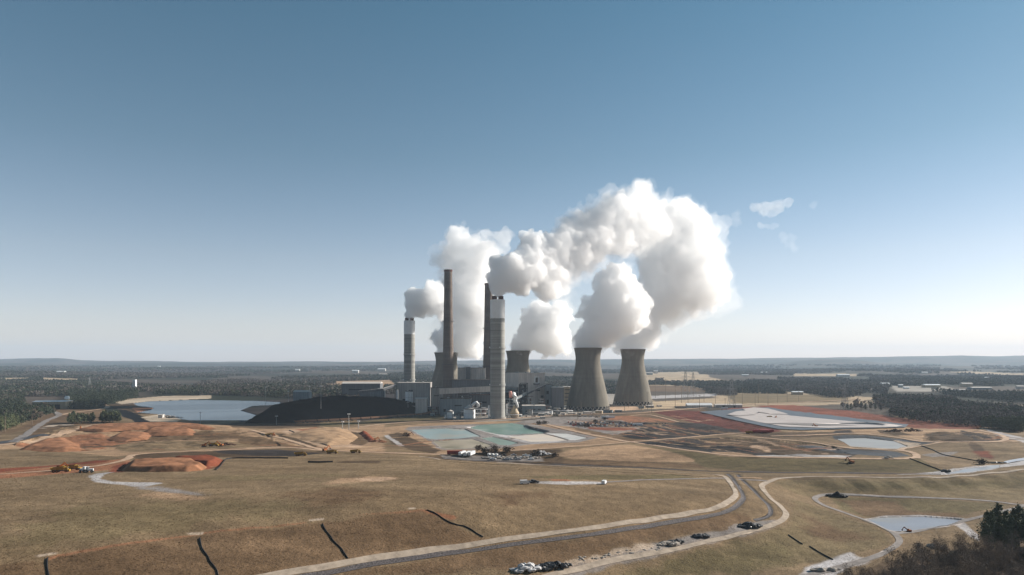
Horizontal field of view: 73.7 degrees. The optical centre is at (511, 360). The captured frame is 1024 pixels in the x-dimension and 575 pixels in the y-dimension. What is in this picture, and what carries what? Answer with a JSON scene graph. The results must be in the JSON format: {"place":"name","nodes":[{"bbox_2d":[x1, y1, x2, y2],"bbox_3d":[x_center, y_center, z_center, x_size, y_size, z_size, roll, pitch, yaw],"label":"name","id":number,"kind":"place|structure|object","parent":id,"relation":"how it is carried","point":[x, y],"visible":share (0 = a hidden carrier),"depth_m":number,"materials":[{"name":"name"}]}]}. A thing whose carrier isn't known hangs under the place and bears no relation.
{"place":"outdoors","nodes":[
{"label":"outdoors","id":0,"kind":"place"},
{"bbox_2d":[11,411,61,441],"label":"access road","id":1,"kind":"structure","parent":0,"point":[27,433],"depth_m":853.80,"materials":[{"name":"gravel"}]},
{"bbox_2d":[0,424,97,444],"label":"haul road","id":2,"kind":"structure","parent":0,"point":[60,433],"depth_m":736.13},
{"bbox_2d":[252,430,321,449],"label":"haul road","id":3,"kind":"structure","parent":0,"point":[300,443],"depth_m":688.36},
{"bbox_2d":[341,382,382,395],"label":"warehouse","id":4,"kind":"structure","parent":0,"point":[350,388],"depth_m":1650.00,"materials":[{"name":"metal"}]},
{"bbox_2d":[5,433,735,473],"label":"haul road","id":5,"kind":"structure","parent":0,"point":[128,457],"depth_m":594.39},
{"bbox_2d":[370,388,385,396],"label":"crusher house","id":6,"kind":"structure","parent":0,"point":[377,394],"depth_m":1330.00,"materials":[{"name":"metal"}]},
{"bbox_2d":[397,381,431,405],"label":"maintenance shed","id":7,"kind":"structure","parent":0,"point":[422,389],"depth_m":1330.00,"materials":[{"name":"metal"}]},
{"bbox_2d":[431,352,458,386],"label":"cooling tower","id":8,"kind":"structure","parent":0,"point":[437,379],"depth_m":1602.86,"materials":[{"name":"concrete"}]},
{"bbox_2d":[413,428,478,438],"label":"blue pond","id":9,"kind":"structure","parent":0,"point":[447,433],"depth_m":843.80,"materials":[{"name":"liquid"}]},
{"bbox_2d":[433,439,490,448],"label":"beige pond","id":10,"kind":"structure","parent":0,"point":[459,444],"depth_m":735.10,"materials":[{"name":"liquid"}]},
{"bbox_2d":[452,378,489,400],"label":"turbine hall","id":11,"kind":"structure","parent":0,"point":[458,383],"depth_m":1400.00,"materials":[{"name":"metal"}]},
{"bbox_2d":[458,367,485,378],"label":"boiler house","id":12,"kind":"structure","parent":0,"point":[478,373],"depth_m":1440.00,"materials":[{"name":"metal"}]},
{"bbox_2d":[472,393,489,413],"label":"gypsum shed","id":13,"kind":"structure","parent":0,"point":[484,399],"depth_m":1200.00,"materials":[{"name":"metal"}]},
{"bbox_2d":[258,456,738,574],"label":"gravel road","id":14,"kind":"structure","parent":0,"point":[398,554],"depth_m":291.87,"materials":[{"name":"gravel"}]},
{"bbox_2d":[482,437,514,444],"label":"teal pond","id":15,"kind":"structure","parent":0,"point":[498,441],"depth_m":764.10,"materials":[{"name":"liquid"}]},
{"bbox_2d":[471,423,544,434],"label":"green pond","id":16,"kind":"structure","parent":0,"point":[508,428],"depth_m":913.18,"materials":[{"name":"liquid"}]},
{"bbox_2d":[0,355,1023,574],"bbox_3d":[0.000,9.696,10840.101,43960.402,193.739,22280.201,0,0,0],"label":"ground","id":17,"kind":"structure","parent":0,"point":[242,435],"depth_m":404.93,"materials":[{"name":"plant"}]},
{"bbox_2d":[0,434,50,443],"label":"highway","id":18,"kind":"structure","parent":17,"relation":"on","point":[23,438],"depth_m":715.65,"materials":[{"name":"asphalt"}]},
{"bbox_2d":[19,437,83,451],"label":"earth mound","id":19,"kind":"object","parent":17,"relation":"on","point":[59,444],"visible":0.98,"depth_m":609.55,"materials":[{"name":"orange soil"}]},
{"bbox_2d":[32,400,73,408],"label":"depot","id":20,"kind":"structure","parent":17,"relation":"on","point":[60,404],"depth_m":1314.57,"materials":[{"name":"white paint"}]},
{"bbox_2d":[50,466,70,472],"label":"dump truck","id":21,"kind":"object","parent":17,"relation":"on","point":[59,469],"visible":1,"depth_m":433.87,"materials":[{"name":"yellow metal"}]},
{"bbox_2d":[106,431,151,441],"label":"earth mound","id":22,"kind":"object","parent":17,"relation":"on","point":[125,436],"visible":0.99,"depth_m":731.05,"materials":[{"name":"orange soil"}]},
{"bbox_2d":[77,422,215,431],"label":"earth mound","id":23,"kind":"object","parent":17,"relation":"on","point":[108,427],"visible":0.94,"depth_m":805.20,"materials":[{"name":"orange soil"}]},
{"bbox_2d":[122,457,205,471],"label":"earth mound","id":24,"kind":"object","parent":17,"relation":"on","point":[173,464],"visible":0.98,"depth_m":431.98,"materials":[{"name":"orange soil"}]},
{"bbox_2d":[144,427,195,435],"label":"earth mound","id":25,"kind":"object","parent":17,"relation":"on","point":[169,431],"visible":0.98,"depth_m":766.56,"materials":[{"name":"orange soil"}]},
{"bbox_2d":[176,455,222,466],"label":"earth mound","id":26,"kind":"object","parent":17,"relation":"on","point":[207,460],"visible":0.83,"depth_m":471.70,"materials":[{"name":"red soil"}]},
{"bbox_2d":[134,400,279,419],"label":"reservoir","id":27,"kind":"object","parent":17,"relation":"in","point":[212,409],"visible":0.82,"depth_m":1338.66,"materials":[{"name":"liquid"}]},
{"bbox_2d":[199,537,218,574],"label":"drain pipe","id":28,"kind":"object","parent":17,"relation":"on","point":[206,554],"visible":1,"depth_m":252.15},
{"bbox_2d":[216,457,287,469],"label":"silt fence","id":29,"kind":"object","parent":17,"relation":"on","point":[248,457],"visible":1,"depth_m":506.37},
{"bbox_2d":[293,390,311,400],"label":"workshop","id":30,"kind":"structure","parent":17,"relation":"on","point":[301,394],"depth_m":1500.00,"materials":[{"name":"metal"}]},
{"bbox_2d":[283,427,357,445],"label":"earth mound","id":31,"kind":"object","parent":17,"relation":"on","point":[329,436],"visible":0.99,"depth_m":746.03,"materials":[{"name":"beige soil"}]},
{"bbox_2d":[322,523,347,558],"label":"drain pipe","id":32,"kind":"object","parent":17,"relation":"on","point":[334,541],"visible":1,"depth_m":274.17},
{"bbox_2d":[246,395,428,422],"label":"coal heap","id":33,"kind":"object","parent":17,"relation":"on","point":[332,407],"visible":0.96,"depth_m":1096.26,"materials":[{"name":"stone"}]},
{"bbox_2d":[359,431,373,441],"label":"earth mound","id":34,"kind":"object","parent":17,"relation":"on","point":[366,436],"visible":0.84,"depth_m":777.05,"materials":[{"name":"red soil"}]},
{"bbox_2d":[357,384,395,398],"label":"coal conveyor","id":35,"kind":"object","parent":17,"relation":"on","point":[381,389],"visible":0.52,"depth_m":1307.50,"materials":[{"name":"metal"}]},
{"bbox_2d":[403,318,415,381],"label":"striped chimney","id":36,"kind":"object","parent":17,"relation":"on","point":[409,354],"visible":0.88,"depth_m":1489.78,"materials":[{"name":"concrete"}]},
{"bbox_2d":[415,398,427,413],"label":"tank house","id":37,"kind":"structure","parent":17,"relation":"on","point":[421,405],"depth_m":1180.00,"materials":[{"name":"metal"}]},
{"bbox_2d":[431,386,442,413],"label":"transfer house","id":38,"kind":"structure","parent":17,"relation":"on","point":[436,396],"depth_m":1190.00,"materials":[{"name":"metal"}]},
{"bbox_2d":[442,269,454,397],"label":"brown chimney","id":39,"kind":"object","parent":17,"relation":"on","point":[448,364],"visible":0.96,"depth_m":1411.49,"materials":[{"name":"concrete"}]},
{"bbox_2d":[440,397,470,415],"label":"conveyor house","id":40,"kind":"structure","parent":17,"relation":"on","point":[456,405],"depth_m":1160.22,"materials":[{"name":"metal"}]},
{"bbox_2d":[427,509,483,536],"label":"drain pipe","id":41,"kind":"object","parent":17,"relation":"on","point":[454,523],"visible":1,"depth_m":299.76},
{"bbox_2d":[438,386,489,408],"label":"coal gallery","id":42,"kind":"object","parent":17,"relation":"on","point":[464,390],"visible":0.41,"depth_m":1171.70,"materials":[{"name":"metal"}]},
{"bbox_2d":[463,401,479,417],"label":"silo","id":43,"kind":"object","parent":17,"relation":"on","point":[469,411],"visible":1,"depth_m":1102.70,"materials":[{"name":"white paint"}]},
{"bbox_2d":[483,283,492,378],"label":"brown chimney","id":44,"kind":"object","parent":17,"relation":"on","point":[486,328],"visible":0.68,"depth_m":1520.95,"materials":[{"name":"concrete"}]},
{"bbox_2d":[489,294,505,418],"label":"striped chimney","id":45,"kind":"object","parent":17,"relation":"on","point":[497,347],"visible":0.99,"depth_m":1091.97,"materials":[{"name":"concrete"}]},
{"bbox_2d":[481,456,540,458],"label":"fence","id":46,"kind":"object","parent":17,"relation":"on","point":[505,457],"visible":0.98,"depth_m":598.00,"materials":[{"name":"metal"}]},
{"bbox_2d":[0,363,1023,393],"bbox_3d":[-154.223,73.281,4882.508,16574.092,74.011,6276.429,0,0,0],"label":"forest","id":47,"kind":"object","parent":17,"relation":"on","point":[35,372],"visible":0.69,"depth_m":4003.20,"materials":[{"name":"plant"}]},
{"bbox_2d":[0,377,1023,396],"bbox_3d":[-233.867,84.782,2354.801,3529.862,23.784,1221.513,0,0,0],"label":"woodland","id":48,"kind":"object","parent":17,"relation":"on","point":[57,387],"visible":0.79,"depth_m":2056.97,"materials":[{"name":"plant"}]},
{"bbox_2d":[0,391,1023,429],"bbox_3d":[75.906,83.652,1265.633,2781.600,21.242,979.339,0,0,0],"label":"woodland","id":49,"kind":"object","parent":17,"relation":"on","point":[946,407],"visible":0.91,"depth_m":1300.30,"materials":[{"name":"plant"}]},
{"bbox_2d":[509,391,518,417],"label":"absorber","id":50,"kind":"object","parent":17,"relation":"on","point":[514,410],"visible":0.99,"depth_m":1117.05,"materials":[{"name":"metal"}]},
{"bbox_2d":[505,351,529,372],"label":"cooling tower","id":51,"kind":"structure","parent":17,"relation":"on","point":[517,361],"depth_m":1508.25,"materials":[{"name":"concrete"}]},
{"bbox_2d":[298,474,745,574],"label":"drainage ditch","id":52,"kind":"object","parent":17,"relation":"on","point":[739,502],"visible":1,"depth_m":297.60,"materials":[{"name":"concrete"}]},
{"bbox_2d":[520,383,527,411],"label":"steel frame","id":53,"kind":"object","parent":17,"relation":"on","point":[523,396],"visible":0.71,"depth_m":1229.50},
{"bbox_2d":[505,370,544,410],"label":"boiler house","id":54,"kind":"structure","parent":17,"relation":"on","point":[534,380],"depth_m":1260.73,"materials":[{"name":"metal"}]},
{"bbox_2d":[509,562,540,572],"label":"sack heap","id":55,"kind":"object","parent":17,"relation":"on","point":[523,567],"visible":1,"depth_m":273.65,"materials":[{"name":"plastic"}]},
{"bbox_2d":[528,384,545,404],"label":"coal conveyor","id":56,"kind":"object","parent":17,"relation":"on","point":[535,389],"visible":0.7,"depth_m":1245.76,"materials":[{"name":"metal"}]},
{"bbox_2d":[545,384,551,408],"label":"annexe","id":57,"kind":"structure","parent":17,"relation":"on","point":[548,394],"depth_m":1258.00,"materials":[{"name":"metal"}]},
{"bbox_2d":[533,561,572,570],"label":"tarp heap","id":58,"kind":"object","parent":17,"relation":"on","point":[548,565],"visible":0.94,"depth_m":278.61,"materials":[{"name":"plastic"}]},
{"bbox_2d":[565,348,610,411],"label":"cooling tower","id":59,"kind":"structure","parent":17,"relation":"on","point":[588,388],"depth_m":1265.44,"materials":[{"name":"concrete"}]},
{"bbox_2d":[612,349,652,405],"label":"cooling tower","id":60,"kind":"structure","parent":17,"relation":"on","point":[632,378],"depth_m":1408.73,"materials":[{"name":"concrete"}]},
{"bbox_2d":[655,541,680,545],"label":"rubble heap","id":61,"kind":"object","parent":17,"relation":"on","point":[669,543],"visible":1,"depth_m":315.64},
{"bbox_2d":[441,458,940,474],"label":"drainage ditch","id":62,"kind":"object","parent":17,"relation":"on","point":[682,469],"visible":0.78,"depth_m":537.17,"materials":[{"name":"soil"}]},
{"bbox_2d":[685,403,711,407],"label":"storage shed","id":63,"kind":"structure","parent":17,"relation":"on","point":[694,405],"depth_m":1345.00,"materials":[{"name":"white paint"}]},
{"bbox_2d":[692,533,710,537],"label":"tarp heap","id":64,"kind":"object","parent":17,"relation":"on","point":[704,535],"visible":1,"depth_m":328.85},
{"bbox_2d":[713,404,741,407],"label":"storage shed","id":65,"kind":"structure","parent":17,"relation":"on","point":[725,405],"depth_m":1350.00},
{"bbox_2d":[727,379,735,407],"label":"lattice pylon","id":66,"kind":"object","parent":17,"relation":"on","point":[730,388],"visible":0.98,"depth_m":1302.27,"materials":[{"name":"metal"}]},
{"bbox_2d":[737,521,762,528],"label":"tarp heap","id":67,"kind":"object","parent":17,"relation":"on","point":[747,525],"visible":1,"depth_m":349.28,"materials":[{"name":"plastic"}]},
{"bbox_2d":[737,474,772,520],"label":"drainage ditch","id":68,"kind":"object","parent":17,"relation":"on","point":[770,512],"visible":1,"depth_m":399.14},
{"bbox_2d":[728,407,786,415],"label":"residue heap","id":69,"kind":"object","parent":17,"relation":"on","point":[751,411],"visible":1,"depth_m":1217.46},
{"bbox_2d":[702,407,908,429],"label":"lined basin","id":70,"kind":"object","parent":17,"relation":"on","point":[723,413],"visible":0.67,"depth_m":1088.15,"materials":[{"name":"plastic"}]},
{"bbox_2d":[731,412,902,427],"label":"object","id":71,"kind":"structure","parent":70,"relation":"on","point":[762,417],"depth_m":1010.36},
{"bbox_2d":[810,567,840,571],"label":"rubble heap","id":72,"kind":"object","parent":17,"relation":"on","point":[821,569],"visible":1,"depth_m":302.80,"materials":[{"name":"stone"}]},
{"bbox_2d":[841,384,848,409],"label":"lattice pylon","id":73,"kind":"object","parent":17,"relation":"on","point":[845,391],"visible":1,"depth_m":1300.50,"materials":[{"name":"metal"}]},
{"bbox_2d":[880,549,901,573],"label":"bare tree","id":74,"kind":"object","parent":17,"relation":"on","point":[887,558],"visible":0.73,"depth_m":282.47,"materials":[{"name":"brown plant"}]},
{"bbox_2d":[886,545,911,569],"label":"bare tree","id":75,"kind":"object","parent":17,"relation":"on","point":[903,554],"visible":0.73,"depth_m":286.38,"materials":[{"name":"brown plant"}]},
{"bbox_2d":[906,549,922,570],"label":"bare tree","id":76,"kind":"object","parent":17,"relation":"on","point":[916,562],"visible":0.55,"depth_m":279.39,"materials":[{"name":"brown plant"}]},
{"bbox_2d":[910,546,931,567],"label":"bare tree","id":77,"kind":"object","parent":17,"relation":"on","point":[918,548],"visible":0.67,"depth_m":294.18,"materials":[{"name":"brown plant"}]},
{"bbox_2d":[917,543,936,569],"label":"bare tree","id":78,"kind":"object","parent":17,"relation":"on","point":[930,561],"visible":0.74,"depth_m":283.64,"materials":[{"name":"brown plant"}]},
{"bbox_2d":[921,384,940,387],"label":"building","id":79,"kind":"structure","parent":17,"relation":"on","point":[931,385],"depth_m":2306.56,"materials":[{"name":"white paint"}]},
{"bbox_2d":[927,540,948,568],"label":"bare tree","id":80,"kind":"object","parent":17,"relation":"on","point":[938,550],"visible":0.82,"depth_m":302.98,"materials":[{"name":"brown plant"}]},
{"bbox_2d":[930,535,947,565],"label":"bare tree","id":81,"kind":"object","parent":17,"relation":"on","point":[941,545],"visible":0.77,"depth_m":307.65,"materials":[{"name":"brown plant"}]},
{"bbox_2d":[939,544,960,568],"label":"bare tree","id":82,"kind":"object","parent":17,"relation":"on","point":[945,548],"visible":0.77,"depth_m":301.46,"materials":[{"name":"brown plant"}]},
{"bbox_2d":[946,548,963,567],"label":"bare tree","id":83,"kind":"object","parent":17,"relation":"on","point":[954,560],"visible":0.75,"depth_m":289.50,"materials":[{"name":"brown plant"}]},
{"bbox_2d":[955,538,971,557],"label":"bare tree","id":84,"kind":"object","parent":17,"relation":"on","point":[960,543],"visible":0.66,"depth_m":302.81,"materials":[{"name":"brown plant"}]},
{"bbox_2d":[907,549,1023,574],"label":"undergrowth","id":85,"kind":"object","parent":17,"relation":"on","point":[988,563],"visible":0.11,"depth_m":311.44,"materials":[{"name":"plant"}]},
{"bbox_2d":[946,465,998,473],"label":"channel pool","id":86,"kind":"structure","parent":17,"relation":"on","point":[977,469],"depth_m":541.42,"materials":[{"name":"liquid"}]},
{"bbox_2d":[966,533,986,554],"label":"bare tree","id":87,"kind":"object","parent":17,"relation":"on","point":[975,543],"visible":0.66,"depth_m":309.67,"materials":[{"name":"brown plant"}]},
{"bbox_2d":[966,530,989,554],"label":"bare tree","id":88,"kind":"object","parent":17,"relation":"on","point":[979,538],"visible":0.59,"depth_m":314.18,"materials":[{"name":"brown plant"}]},
{"bbox_2d":[967,387,991,389],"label":"building","id":89,"kind":"structure","parent":17,"relation":"on","point":[981,388],"depth_m":2151.44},
{"bbox_2d":[973,539,990,561],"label":"bare tree","id":90,"kind":"object","parent":17,"relation":"on","point":[980,547],"visible":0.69,"depth_m":308.17,"materials":[{"name":"brown plant"}]},
{"bbox_2d":[976,522,995,555],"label":"pine tree","id":91,"kind":"object","parent":17,"relation":"on","point":[987,530],"visible":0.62,"depth_m":323.31,"materials":[{"name":"green plant"}]},
{"bbox_2d":[976,510,998,549],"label":"pine tree","id":92,"kind":"object","parent":17,"relation":"on","point":[991,519],"visible":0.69,"depth_m":328.11,"materials":[{"name":"green plant"}]},
{"bbox_2d":[991,502,1007,522],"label":"pine tree","id":93,"kind":"object","parent":17,"relation":"on","point":[999,515],"visible":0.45,"depth_m":335.64,"materials":[{"name":"green plant"}]},
{"bbox_2d":[994,523,1013,558],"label":"pine tree","id":94,"kind":"object","parent":17,"relation":"on","point":[1005,531],"visible":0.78,"depth_m":322.57,"materials":[{"name":"green plant"}]},
{"bbox_2d":[1002,529,1023,555],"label":"bare tree","id":95,"kind":"object","parent":17,"relation":"on","point":[1016,535],"visible":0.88,"depth_m":313.22,"materials":[{"name":"brown plant"}]},
{"bbox_2d":[1010,513,1023,553],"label":"pine tree","id":96,"kind":"object","parent":17,"relation":"on","point":[1015,518],"visible":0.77,"depth_m":325.24,"materials":[{"name":"green plant"}]},
{"bbox_2d":[0,0,1023,361],"label":"sky","id":97,"kind":"structure","parent":0,"point":[181,180],"materials":[{"name":"blue"}]},
{"bbox_2d":[522,404,545,414],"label":"pump house","id":98,"kind":"structure","parent":0,"point":[537,408],"depth_m":1180.00,"materials":[{"name":"metal"}]},
{"bbox_2d":[510,434,563,441],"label":"white pond","id":99,"kind":"structure","parent":0,"point":[537,438],"depth_m":790.63,"materials":[{"name":"liquid"}]},
{"bbox_2d":[551,386,563,411],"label":"absorber building","id":100,"kind":"structure","parent":0,"point":[557,396],"depth_m":1240.00,"materials":[{"name":"metal"}]},
{"bbox_2d":[547,433,584,439],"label":"pale pond","id":101,"kind":"structure","parent":0,"point":[570,437],"depth_m":809.16,"materials":[{"name":"liquid"}]},
{"bbox_2d":[563,386,570,404],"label":"office block","id":102,"kind":"structure","parent":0,"point":[566,391],"depth_m":1420.00,"materials":[{"name":"concrete"}]},
{"bbox_2d":[359,399,852,426],"bbox_3d":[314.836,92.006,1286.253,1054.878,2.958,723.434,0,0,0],"label":"plant road","id":103,"kind":"structure","parent":0,"point":[578,414],"depth_m":1172.10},
{"bbox_2d":[607,478,766,481],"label":"service track","id":104,"kind":"structure","parent":0,"point":[680,478],"depth_m":438.20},
{"bbox_2d":[546,424,1008,458],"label":"haul road","id":105,"kind":"structure","parent":0,"point":[917,455],"depth_m":634.73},
{"bbox_2d":[543,469,1023,574],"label":"gravel road","id":106,"kind":"structure","parent":0,"point":[782,519],"depth_m":325.86,"materials":[{"name":"gravel"}]},
{"bbox_2d":[776,423,844,424],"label":"pad track","id":107,"kind":"structure","parent":0,"point":[809,424],"depth_m":967.02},
{"bbox_2d":[743,436,896,450],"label":"haul road","id":108,"kind":"structure","parent":0,"point":[815,442],"depth_m":704.68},
{"bbox_2d":[777,433,938,442],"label":"haul road","id":109,"kind":"structure","parent":0,"point":[855,433],"depth_m":783.33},
{"bbox_2d":[838,438,905,448],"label":"grey pond","id":110,"kind":"structure","parent":0,"point":[866,442],"depth_m":724.88,"materials":[{"name":"liquid"}]},
{"bbox_2d":[801,493,1022,574],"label":"loop road","id":111,"kind":"structure","parent":0,"point":[898,541],"depth_m":356.82,"materials":[{"name":"gravel"}]},
{"bbox_2d":[826,491,847,497],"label":"culvert","id":112,"kind":"object","parent":111,"relation":"on","point":[837,493],"visible":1,"depth_m":455.65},
{"bbox_2d":[869,517,958,530],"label":"catch pond","id":113,"kind":"structure","parent":0,"point":[900,523],"depth_m":393.11,"materials":[{"name":"liquid"}]},
{"bbox_2d":[892,504,1023,533],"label":"loop road","id":114,"kind":"structure","parent":0,"point":[967,519],"depth_m":392.23,"materials":[{"name":"gravel"}]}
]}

